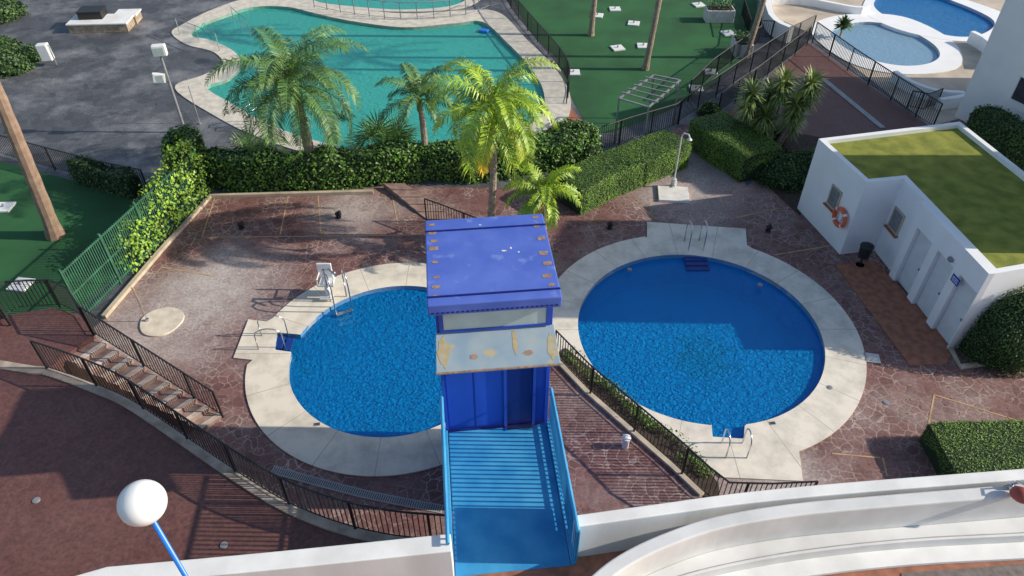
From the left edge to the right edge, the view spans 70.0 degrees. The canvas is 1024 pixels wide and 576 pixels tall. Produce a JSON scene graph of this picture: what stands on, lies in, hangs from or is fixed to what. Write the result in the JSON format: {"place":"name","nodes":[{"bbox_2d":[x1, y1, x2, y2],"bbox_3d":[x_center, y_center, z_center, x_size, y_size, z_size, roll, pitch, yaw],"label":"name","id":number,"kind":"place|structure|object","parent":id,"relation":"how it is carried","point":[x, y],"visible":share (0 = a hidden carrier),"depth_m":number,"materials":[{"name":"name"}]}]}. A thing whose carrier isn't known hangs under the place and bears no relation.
{"place":"outdoors","nodes":[
{"label":"outdoors","id":0,"kind":"place"},
{"bbox_2d":[0,162,154,314],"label":"lawn","id":1,"kind":"structure","parent":0,"point":[85,214],"depth_m":25.02,"materials":[{"name":"plant"}]},
{"bbox_2d":[0,82,65,241],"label":"palm tree","id":2,"kind":"object","parent":1,"relation":"on","point":[54,230],"visible":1,"depth_m":23.11,"materials":[{"name":"brown plant"}]},
{"bbox_2d":[0,307,454,575],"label":"terrace","id":3,"kind":"structure","parent":0,"point":[77,460],"depth_m":15.81,"materials":[{"name":"concrete"}]},
{"bbox_2d":[0,279,93,335],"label":"railing","id":4,"kind":"object","parent":3,"relation":"on","point":[53,293],"visible":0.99,"depth_m":19.62,"materials":[{"name":"metal"}]},
{"bbox_2d":[0,360,408,541],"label":"curb wall","id":5,"kind":"structure","parent":3,"relation":"on","point":[248,485],"depth_m":16.32,"materials":[{"name":"concrete"}]},
{"bbox_2d":[30,340,453,543],"bbox_3d":[-6.549,3.385,16.057,11.568,1.022,0.747,17,44,19],"label":"railing","id":6,"kind":"object","parent":5,"relation":"on","point":[132,386],"visible":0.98,"depth_m":15.81,"materials":[{"name":"metal"}]},
{"bbox_2d":[0,0,924,326],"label":"ground","id":7,"kind":"structure","parent":0,"point":[102,96],"depth_m":33.12,"materials":[{"name":"grey stone"}]},
{"bbox_2d":[0,35,22,52],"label":"shrub","id":8,"kind":"object","parent":7,"relation":"on","point":[8,44],"visible":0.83,"depth_m":36.03,"materials":[{"name":"green plant"}]},
{"bbox_2d":[0,0,28,23],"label":"shrub","id":9,"kind":"object","parent":7,"relation":"on","point":[10,10],"visible":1,"depth_m":39.44,"materials":[{"name":"green plant"}]},
{"bbox_2d":[0,50,37,78],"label":"shrub","id":10,"kind":"object","parent":7,"relation":"on","point":[12,62],"visible":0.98,"depth_m":34.40,"materials":[{"name":"green plant"}]},
{"bbox_2d":[14,43,41,61],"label":"shrub","id":11,"kind":"object","parent":7,"relation":"on","point":[30,49],"visible":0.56,"depth_m":35.39,"materials":[{"name":"green plant"}]},
{"bbox_2d":[35,42,56,64],"bbox_3d":[-22.218,-11.136,34.867,0.643,1.060,0.360,-4,41,-4],"label":"waste bin","id":12,"kind":"object","parent":7,"relation":"on","point":[44,51],"visible":1,"depth_m":34.66,"materials":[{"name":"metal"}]},
{"bbox_2d":[0,135,148,191],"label":"railing","id":13,"kind":"object","parent":7,"relation":"on","point":[58,151],"visible":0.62,"depth_m":27.60,"materials":[{"name":"metal"}]},
{"bbox_2d":[64,153,144,198],"bbox_3d":[-14.978,-4.136,26.819,3.133,1.129,0.961,16,44,18],"label":"ivy plant","id":14,"kind":"object","parent":13,"relation":"attached to","point":[122,181],"visible":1,"depth_m":26.57,"materials":[{"name":"green plant"}]},
{"bbox_2d":[65,9,142,32],"bbox_3d":[-21.570,-14.184,38.814,3.207,0.481,2.068,-2,41,-3],"label":"stone bench","id":15,"kind":"object","parent":7,"relation":"on","point":[122,20],"visible":1,"depth_m":38.18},
{"bbox_2d":[75,5,107,19],"bbox_3d":[-22.104,-14.493,38.496,1.260,0.405,0.960,-4,41,-4],"label":"storage crate","id":16,"kind":"object","parent":15,"relation":"on","point":[90,12],"visible":1,"depth_m":38.23,"materials":[{"name":"black paint"}]},
{"bbox_2d":[57,148,208,314],"bbox_3d":[-11.922,-1.966,23.647,0.060,1.940,6.906,9,42,10],"label":"green fence","id":17,"kind":"object","parent":7,"relation":"on","point":[107,253],"visible":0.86,"depth_m":22.76,"materials":[{"name":"metal"}]},
{"bbox_2d":[109,135,212,275],"bbox_3d":[-11.841,-2.939,24.289,1.228,2.714,5.384,8,42,9],"label":"ivy plant","id":18,"kind":"object","parent":17,"relation":"attached to","point":[183,151],"visible":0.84,"depth_m":24.57,"materials":[{"name":"green plant"}]},
{"bbox_2d":[151,43,183,126],"bbox_3d":[-13.645,-7.802,28.984,0.863,3.747,0.297,-7,42,-9],"label":"floodlight post","id":19,"kind":"object","parent":7,"relation":"on","point":[159,50],"visible":0.97,"depth_m":28.47,"materials":[{"name":"metal"}]},
{"bbox_2d":[160,124,209,189],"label":"ivy hedge","id":20,"kind":"object","parent":7,"relation":"on","point":[193,136],"visible":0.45,"depth_m":26.00,"materials":[{"name":"green plant"}]},
{"bbox_2d":[224,126,279,150],"bbox_3d":[-10.022,-5.238,27.788,2.670,1.725,2.805,0,41,0],"label":"fan palm","id":21,"kind":"object","parent":7,"relation":"on","point":[240,143],"visible":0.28,"depth_m":27.73,"materials":[{"name":"green plant"}]},
{"bbox_2d":[204,24,368,158],"bbox_3d":[-7.551,-6.184,25.747,4.735,5.562,5.294,10,42,12],"label":"palm tree","id":22,"kind":"object","parent":7,"relation":"on","point":[283,65],"visible":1,"depth_m":24.59,"materials":[{"name":"green plant"}]},
{"bbox_2d":[198,137,462,192],"bbox_3d":[-6.602,-4.594,27.091,9.876,1.510,1.683,-3,41,-3],"label":"ivy hedge","id":23,"kind":"object","parent":7,"relation":"on","point":[392,160],"visible":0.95,"depth_m":26.70,"materials":[{"name":"green plant"}]},
{"bbox_2d":[172,0,570,151],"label":"swimming pool","id":24,"kind":"structure","parent":7,"relation":"in","point":[423,43],"depth_m":38.17,"materials":[{"name":"teal liquid"}]},
{"bbox_2d":[313,0,490,19],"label":"railing","id":25,"kind":"object","parent":24,"relation":"on","point":[465,13],"visible":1,"depth_m":39.51,"materials":[{"name":"metal"}]},
{"bbox_2d":[339,109,412,148],"bbox_3d":[-5.229,-5.717,27.915,3.026,2.002,3.123,0,41,0],"label":"fan palm","id":26,"kind":"object","parent":7,"relation":"on","point":[368,131],"visible":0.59,"depth_m":27.94,"materials":[{"name":"green plant"}]},
{"bbox_2d":[298,0,477,11],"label":"swimming pool","id":27,"kind":"structure","parent":7,"relation":"in","point":[409,7],"depth_m":42.41,"materials":[{"name":"teal liquid"}]},
{"bbox_2d":[372,115,420,143],"bbox_3d":[-4.481,-5.912,28.484,2.325,1.548,2.236,0,41,0],"label":"fan palm","id":28,"kind":"object","parent":7,"relation":"on","point":[402,130],"visible":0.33,"depth_m":28.37,"materials":[{"name":"green plant"}]},
{"bbox_2d":[375,63,460,145],"bbox_3d":[-3.429,-6.021,26.563,3.131,4.256,2.809,-26,47,-27],"label":"palm tree","id":29,"kind":"object","parent":7,"relation":"on","point":[412,87],"visible":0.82,"depth_m":25.68,"materials":[{"name":"green plant"}]},
{"bbox_2d":[457,117,601,183],"bbox_3d":[0.649,-5.295,27.811,5.768,1.630,1.752,-12,42,-13],"label":"shrub row","id":30,"kind":"object","parent":7,"relation":"on","point":[565,145],"visible":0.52,"depth_m":27.50,"materials":[{"name":"green plant"}]},
{"bbox_2d":[507,0,569,103],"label":"railing","id":31,"kind":"object","parent":7,"relation":"on","point":[518,5],"visible":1,"depth_m":36.22,"materials":[{"name":"metal"}]},
{"bbox_2d":[576,139,602,161],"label":"shrub","id":32,"kind":"object","parent":7,"relation":"on","point":[592,149],"visible":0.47,"depth_m":27.92,"materials":[{"name":"green plant"}]},
{"bbox_2d":[597,99,682,148],"bbox_3d":[5.022,-6.457,29.436,4.889,1.122,0.211,-23,46,-24],"label":"railing","id":33,"kind":"object","parent":7,"relation":"on","point":[680,102],"visible":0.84,"depth_m":29.50,"materials":[{"name":"metal"}]},
{"bbox_2d":[614,74,680,142],"bbox_3d":[5.484,-7.158,29.559,1.538,2.020,2.901,24,47,25],"label":"pergola","id":34,"kind":"object","parent":7,"relation":"on","point":[678,82],"visible":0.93,"depth_m":28.90,"materials":[{"name":"metal"}]},
{"bbox_2d":[696,100,722,117],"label":"shrub","id":35,"kind":"object","parent":7,"relation":"on","point":[708,108],"visible":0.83,"depth_m":31.04,"materials":[{"name":"green plant"}]},
{"bbox_2d":[677,15,816,119],"bbox_3d":[11.150,-10.443,34.023,0.246,1.122,12.663,31,50,31],"label":"railing","id":36,"kind":"object","parent":7,"relation":"on","point":[718,81],"visible":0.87,"depth_m":33.58,"materials":[{"name":"metal"}]},
{"bbox_2d":[763,0,793,42],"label":"wall","id":37,"kind":"structure","parent":7,"relation":"on","point":[780,26],"depth_m":37.67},
{"bbox_2d":[811,22,942,124],"bbox_3d":[16.335,-9.959,33.465,0.173,1.122,9.081,-10,42,-11],"label":"railing","id":38,"kind":"object","parent":7,"relation":"on","point":[866,56],"visible":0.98,"depth_m":33.04,"materials":[{"name":"metal"}]},
{"bbox_2d":[811,13,962,74],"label":"swimming pool","id":39,"kind":"structure","parent":7,"relation":"in","point":[889,49],"depth_m":37.63,"materials":[{"name":"concrete"}]},
{"bbox_2d":[834,14,855,36],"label":"potted plant","id":40,"kind":"object","parent":39,"relation":"on","point":[844,23],"visible":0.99,"depth_m":37.21,"materials":[{"name":"green plant"}]},
{"bbox_2d":[863,0,999,41],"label":"swimming pool","id":41,"kind":"structure","parent":7,"relation":"in","point":[957,20],"depth_m":41.41,"materials":[{"name":"liquid"}]},
{"bbox_2d":[955,0,1023,122],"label":"apartment building","id":42,"kind":"structure","parent":7,"relation":"on","point":[997,78],"depth_m":28.86,"materials":[{"name":"white paint"}]},
{"bbox_2d":[1011,77,1023,103],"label":"window","id":43,"kind":"structure","parent":42,"relation":"in","point":[1018,95],"depth_m":28.53,"materials":[{"name":"black glass"}]},
{"bbox_2d":[955,285,1023,378],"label":"conifer bush","id":44,"kind":"object","parent":7,"relation":"on","point":[994,338],"visible":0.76,"depth_m":19.77,"materials":[{"name":"green plant"}]},
{"bbox_2d":[94,119,1023,536],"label":"pool deck","id":45,"kind":"structure","parent":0,"point":[264,269],"depth_m":22.75,"materials":[{"name":"concrete"}]},
{"bbox_2d":[66,339,221,429],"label":"stairs","id":46,"kind":"structure","parent":45,"relation":"on","point":[104,354],"depth_m":18.97,"materials":[{"name":"stone"}]},
{"bbox_2d":[79,306,223,417],"bbox_3d":[-9.262,1.912,18.820,3.912,2.420,0.060,17,44,18],"label":"railing","id":47,"kind":"object","parent":46,"relation":"on","point":[141,361],"visible":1,"depth_m":18.76,"materials":[{"name":"metal"}]},
{"bbox_2d":[131,287,183,336],"bbox_3d":[-10.398,0.507,21.259,1.252,1.361,1.240,0,41,0],"label":"foot shower","id":48,"kind":"object","parent":45,"relation":"on","point":[159,322],"visible":1,"depth_m":21.63,"materials":[{"name":"beige metal"}]},
{"bbox_2d":[101,189,372,318],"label":"curb wall","id":49,"kind":"structure","parent":45,"relation":"on","point":[121,296],"depth_m":25.97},
{"bbox_2d":[77,534,453,575],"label":"parapet wall","id":50,"kind":"structure","parent":45,"relation":"on","point":[426,556],"depth_m":11.80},
{"bbox_2d":[233,263,444,476],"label":"swimming pool","id":51,"kind":"structure","parent":45,"relation":"in","point":[367,394],"depth_m":21.26,"materials":[{"name":"liquid"}]},
{"bbox_2d":[316,263,336,299],"bbox_3d":[-5.528,-0.193,22.073,0.794,1.330,0.803,0,41,0],"label":"pool lift","id":52,"kind":"object","parent":51,"relation":"on","point":[323,269],"visible":0.89,"depth_m":22.18,"materials":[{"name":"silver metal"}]},
{"bbox_2d":[325,269,356,335],"bbox_3d":[-5.175,0.405,22.116,0.543,2.172,0.681,-18,44,-20],"label":"pool ladder","id":53,"kind":"object","parent":51,"relation":"attached to","point":[343,313],"visible":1,"depth_m":22.11,"materials":[{"name":"silver metal"}]},
{"bbox_2d":[270,465,443,512],"bbox_3d":[-3.736,4.794,17.345,4.390,0.026,0.296,10,42,11],"label":"drain channel","id":54,"kind":"object","parent":45,"relation":"on","point":[356,491],"visible":1,"depth_m":17.29,"materials":[{"name":"grey"}]},
{"bbox_2d":[383,183,452,219],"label":"stairs","id":55,"kind":"structure","parent":45,"relation":"on","point":[409,196],"depth_m":26.36,"materials":[{"name":"stone"}]},
{"bbox_2d":[424,198,476,220],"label":"railing","id":56,"kind":"object","parent":45,"relation":"on","point":[453,209],"visible":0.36,"depth_m":24.77,"materials":[{"name":"metal"}]},
{"bbox_2d":[418,55,560,216],"bbox_3d":[-0.636,-4.109,22.855,4.294,6.244,3.886,0,41,0],"label":"palm tree","id":57,"kind":"object","parent":45,"relation":"on","point":[491,126],"visible":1,"depth_m":21.33,"materials":[{"name":"green plant"}]},
{"bbox_2d":[425,214,561,477],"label":"elevator tower","id":58,"kind":"structure","parent":45,"relation":"on","point":[494,296],"depth_m":13.19,"materials":[{"name":"metal"}]},
{"bbox_2d":[438,307,550,332],"bbox_3d":[-0.305,0.521,13.001,1.990,0.505,0.100,-4,41,-5],"label":"window frame","id":59,"kind":"structure","parent":58,"relation":"in","point":[548,313],"depth_m":13.08,"materials":[{"name":"blue paint"}]},
{"bbox_2d":[507,368,532,424],"bbox_3d":[0.151,2.009,14.379,0.500,2.080,0.030,-4,41,-5],"label":"door","id":60,"kind":"structure","parent":58,"relation":"in","point":[519,381],"depth_m":14.47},
{"bbox_2d":[440,387,579,575],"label":"footbridge","id":61,"kind":"object","parent":45,"relation":"on","point":[512,507],"visible":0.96,"depth_m":13.61,"materials":[{"name":"blue metal"}]},
{"bbox_2d":[502,160,581,231],"bbox_3d":[1.074,-2.479,23.278,2.424,3.220,2.312,32,50,31],"label":"palm tree","id":62,"kind":"object","parent":45,"relation":"on","point":[540,201],"visible":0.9,"depth_m":22.47,"materials":[{"name":"green plant"}]},
{"bbox_2d":[554,129,691,214],"bbox_3d":[4.125,-4.414,27.127,5.676,1.120,1.670,-26,47,-27],"label":"clipped hedge","id":63,"kind":"object","parent":45,"relation":"on","point":[599,179],"visible":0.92,"depth_m":26.64,"materials":[{"name":"green plant"}]},
{"bbox_2d":[559,360,703,496],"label":"curb wall","id":64,"kind":"structure","parent":45,"relation":"on","point":[676,470],"depth_m":18.38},
{"bbox_2d":[555,330,817,496],"bbox_3d":[3.563,3.404,17.903,7.357,1.072,1.334,29,49,29],"label":"railing","id":65,"kind":"object","parent":64,"relation":"on","point":[590,388],"visible":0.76,"depth_m":17.70,"materials":[{"name":"metal"}]},
{"bbox_2d":[560,348,718,497],"bbox_3d":[3.150,3.385,18.932,0.781,0.090,6.001,-27,48,-28],"label":"planting strip","id":66,"kind":"object","parent":45,"relation":"on","point":[673,454],"visible":0.47,"depth_m":18.49,"materials":[{"name":"plant"}]},
{"bbox_2d":[560,345,714,477],"bbox_3d":[3.171,3.075,18.963,0.738,0.374,5.249,-28,48,-28],"label":"ground cover","id":67,"kind":"object","parent":66,"relation":"on","point":[676,431],"visible":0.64,"depth_m":18.84,"materials":[{"name":"green plant"}]},
{"bbox_2d":[657,133,691,202],"bbox_3d":[5.908,-4.324,26.111,1.100,2.286,1.168,4,41,4],"label":"shower","id":68,"kind":"object","parent":45,"relation":"on","point":[672,193],"visible":1,"depth_m":26.65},
{"bbox_2d":[552,222,866,480],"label":"swimming pool","id":69,"kind":"structure","parent":45,"relation":"in","point":[702,360],"depth_m":22.32,"materials":[{"name":"liquid"}]},
{"bbox_2d":[684,257,709,270],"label":"pool steps","id":70,"kind":"structure","parent":69,"relation":"attached to","point":[697,266],"depth_m":23.83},
{"bbox_2d":[686,111,782,181],"bbox_3d":[8.540,-5.515,28.315,1.942,1.221,3.483,-19,45,-21],"label":"clipped hedge","id":71,"kind":"object","parent":45,"relation":"on","point":[736,149],"visible":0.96,"depth_m":27.74,"materials":[{"name":"green plant"}]},
{"bbox_2d":[751,133,820,214],"bbox_3d":[10.082,-4.829,28.416,3.478,0.001,6.080,19,45,21],"label":"garden bed","id":72,"kind":"object","parent":45,"relation":"on","point":[805,141],"visible":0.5,"depth_m":29.23,"materials":[{"name":"soil"}]},
{"bbox_2d":[731,64,830,147],"bbox_3d":[10.111,-6.873,28.057,3.676,3.656,2.300,0,41,0],"label":"yucca plant","id":73,"kind":"object","parent":72,"relation":"on","point":[757,108],"visible":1,"depth_m":27.55,"materials":[{"name":"green plant"}]},
{"bbox_2d":[754,149,808,193],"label":"shrub","id":74,"kind":"object","parent":72,"relation":"on","point":[784,170],"visible":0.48,"depth_m":26.95,"materials":[{"name":"green plant"}]},
{"bbox_2d":[793,148,815,169],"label":"shrub","id":75,"kind":"object","parent":72,"relation":"on","point":[806,156],"visible":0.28,"depth_m":27.04,"materials":[{"name":"green plant"}]},
{"bbox_2d":[572,469,1023,556],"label":"parapet wall","id":76,"kind":"structure","parent":45,"relation":"on","point":[614,530],"depth_m":12.65,"materials":[{"name":"paint"}]},
{"bbox_2d":[835,261,950,365],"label":"porch floor","id":77,"kind":"structure","parent":45,"relation":"on","point":[901,320],"depth_m":21.89,"materials":[{"name":"tile"}]},
{"bbox_2d":[856,242,874,266],"bbox_3d":[11.280,-1.061,23.444,0.440,0.840,0.440,0,41,0],"label":"litter bin","id":78,"kind":"object","parent":77,"relation":"on","point":[866,249],"visible":1,"depth_m":23.21,"materials":[{"name":"black paint"}]},
{"bbox_2d":[797,122,1023,348],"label":"service kiosk","id":79,"kind":"object","parent":45,"relation":"on","point":[930,210],"visible":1,"depth_m":22.55,"materials":[{"name":"white paint"}]},
{"bbox_2d":[823,184,842,213],"bbox_3d":[10.511,-2.924,23.941,0.120,0.800,0.650,-9,42,-10],"label":"window","id":80,"kind":"structure","parent":79,"relation":"in","point":[835,194],"depth_m":23.96,"materials":[{"name":"grey glass"}]},
{"bbox_2d":[832,206,847,227],"bbox_3d":[10.605,-2.291,23.670,0.138,0.708,0.707,-9,42,-10],"label":"lifebuoy","id":81,"kind":"object","parent":79,"relation":"hanging from","point":[843,213],"visible":1,"depth_m":23.62,"materials":[{"name":"orange plastic"}]},
{"bbox_2d":[884,206,905,237],"bbox_3d":[12.031,-2.086,22.977,0.120,0.800,0.680,-4,41,-5],"label":"window","id":82,"kind":"structure","parent":79,"relation":"in","point":[897,218],"depth_m":22.99,"materials":[{"name":"grey glass"}]},
{"bbox_2d":[898,231,931,292],"bbox_3d":[12.246,-0.761,22.147,0.028,2.030,0.740,-4,41,-5],"label":"door","id":83,"kind":"structure","parent":79,"relation":"in","point":[922,245],"depth_m":22.19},
{"bbox_2d":[917,254,953,317],"bbox_3d":[12.371,-0.043,21.320,0.028,2.030,0.740,-4,41,-5],"label":"door","id":84,"kind":"structure","parent":79,"relation":"in","point":[942,270],"depth_m":21.36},
{"bbox_2d":[937,278,976,343],"bbox_3d":[12.496,0.676,20.494,0.028,2.030,0.740,-4,41,-5],"label":"door","id":85,"kind":"structure","parent":79,"relation":"in","point":[964,296],"depth_m":20.53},
{"bbox_2d":[919,419,1023,474],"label":"clipped hedge","id":86,"kind":"object","parent":45,"relation":"on","point":[958,447],"visible":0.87,"depth_m":17.55,"materials":[{"name":"green plant"}]},
{"bbox_2d":[965,104,1023,170],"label":"clipped hedge","id":87,"kind":"object","parent":45,"relation":"on","point":[1000,130],"visible":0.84,"depth_m":27.81,"materials":[{"name":"green plant"}]},
{"bbox_2d":[547,366,701,514],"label":"terrace","id":88,"kind":"structure","parent":0,"point":[607,472],"depth_m":17.77,"materials":[{"name":"concrete"}]},
{"bbox_2d":[519,0,756,132],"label":"lawn","id":89,"kind":"structure","parent":0,"point":[689,44],"depth_m":36.79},
{"bbox_2d":[587,0,596,36],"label":"palm tree","id":90,"kind":"object","parent":89,"relation":"on","point":[591,31],"visible":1,"depth_m":37.32,"materials":[{"name":"brown plant"}]},
{"bbox_2d":[641,0,661,70],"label":"palm tree","id":91,"kind":"object","parent":89,"relation":"on","point":[648,53],"visible":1,"depth_m":33.72,"materials":[{"name":"brown plant"}]},
{"bbox_2d":[703,0,735,22],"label":"planter box","id":92,"kind":"object","parent":89,"relation":"on","point":[712,13],"visible":1,"depth_m":39.00,"materials":[{"name":"concrete"}]},
{"bbox_2d":[688,14,762,99],"bbox_3d":[11.255,-12.036,35.931,1.158,1.022,12.446,20,45,21],"label":"railing","id":93,"kind":"object","parent":89,"relation":"on","point":[721,59],"visible":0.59,"depth_m":34.10,"materials":[{"name":"metal"}]},
{"bbox_2d":[730,30,753,57],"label":"potted plant","id":94,"kind":"object","parent":89,"relation":"on","point":[735,39],"visible":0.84,"depth_m":35.70,"materials":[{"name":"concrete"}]},
{"bbox_2d":[743,0,765,58],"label":"palm tree","id":95,"kind":"object","parent":89,"relation":"on","point":[757,19],"visible":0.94,"depth_m":34.77,"materials":[{"name":"brown plant"}]},
{"bbox_2d":[741,0,774,38],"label":"railing","id":96,"kind":"object","parent":89,"relation":"on","point":[746,16],"visible":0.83,"depth_m":38.05,"materials":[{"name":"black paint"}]},
{"bbox_2d":[454,550,1023,575],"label":"street terrace","id":97,"kind":"structure","parent":0,"point":[590,565],"depth_m":12.70,"materials":[{"name":"ceramic"}]},
{"bbox_2d":[116,479,188,575],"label":"street lamp","id":98,"kind":"object","parent":97,"relation":"on","point":[142,502],"visible":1,"depth_m":6.87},
{"bbox_2d":[592,484,1023,575],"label":"curved parapet","id":99,"kind":"structure","parent":97,"relation":"on","point":[659,552],"depth_m":12.53,"materials":[{"name":"paint"}]},
{"bbox_2d":[1003,480,1023,503],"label":"wall spotlight","id":100,"kind":"object","parent":99,"relation":"on","point":[1016,493],"depth_m":12.47,"materials":[{"name":"red metal"}]},
{"bbox_2d":[647,517,1023,575],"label":"curved ledge","id":101,"kind":"object","parent":97,"relation":"on","point":[771,547],"visible":1,"depth_m":12.76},
{"bbox_2d":[679,532,1023,575],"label":"cable","id":102,"kind":"object","parent":101,"relation":"on","point":[848,544],"visible":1,"depth_m":12.69,"materials":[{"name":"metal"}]},
{"bbox_2d":[716,542,1023,575],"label":"wall apron","id":103,"kind":"object","parent":97,"relation":"on","point":[864,561],"depth_m":12.73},
{"bbox_2d":[728,43,927,137],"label":"side path","id":104,"kind":"structure","parent":0,"point":[837,114],"depth_m":32.01,"materials":[{"name":"concrete"}]},
{"bbox_2d":[718,26,811,110],"bbox_3d":[11.870,-10.216,33.837,0.117,1.022,9.526,29,48,29],"label":"railing","id":105,"kind":"object","parent":104,"relation":"on","point":[797,47],"visible":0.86,"depth_m":33.88,"materials":[{"name":"metal"}]},
{"bbox_2d":[822,79,884,127],"bbox_3d":[14.995,-8.184,32.264,0.250,0.030,4.651,-8,42,-9],"label":"drain channel","id":106,"kind":"object","parent":104,"relation":"on","point":[855,105],"visible":1,"depth_m":32.09,"materials":[{"name":"metal"}]},
{"bbox_2d":[771,0,1004,124],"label":"beige terrace","id":107,"kind":"structure","parent":0,"point":[959,77],"depth_m":34.68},
{"bbox_2d":[770,0,870,13],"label":"wall","id":108,"kind":"structure","parent":107,"relation":"on","point":[837,7],"depth_m":40.52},
{"bbox_2d":[890,71,964,101],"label":"wall","id":109,"kind":"structure","parent":107,"relation":"on","point":[928,89],"depth_m":32.52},
{"bbox_2d":[935,93,964,109],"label":"wall","id":110,"kind":"structure","parent":107,"relation":"on","point":[950,102],"depth_m":31.63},
{"bbox_2d":[966,31,988,52],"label":"wall","id":111,"kind":"structure","parent":107,"relation":"on","point":[977,40],"depth_m":36.56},
{"bbox_2d":[902,564,1023,575],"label":"pavement","id":112,"kind":"structure","parent":0,"point":[1012,570],"depth_m":12.62,"materials":[{"name":"brown tile"}]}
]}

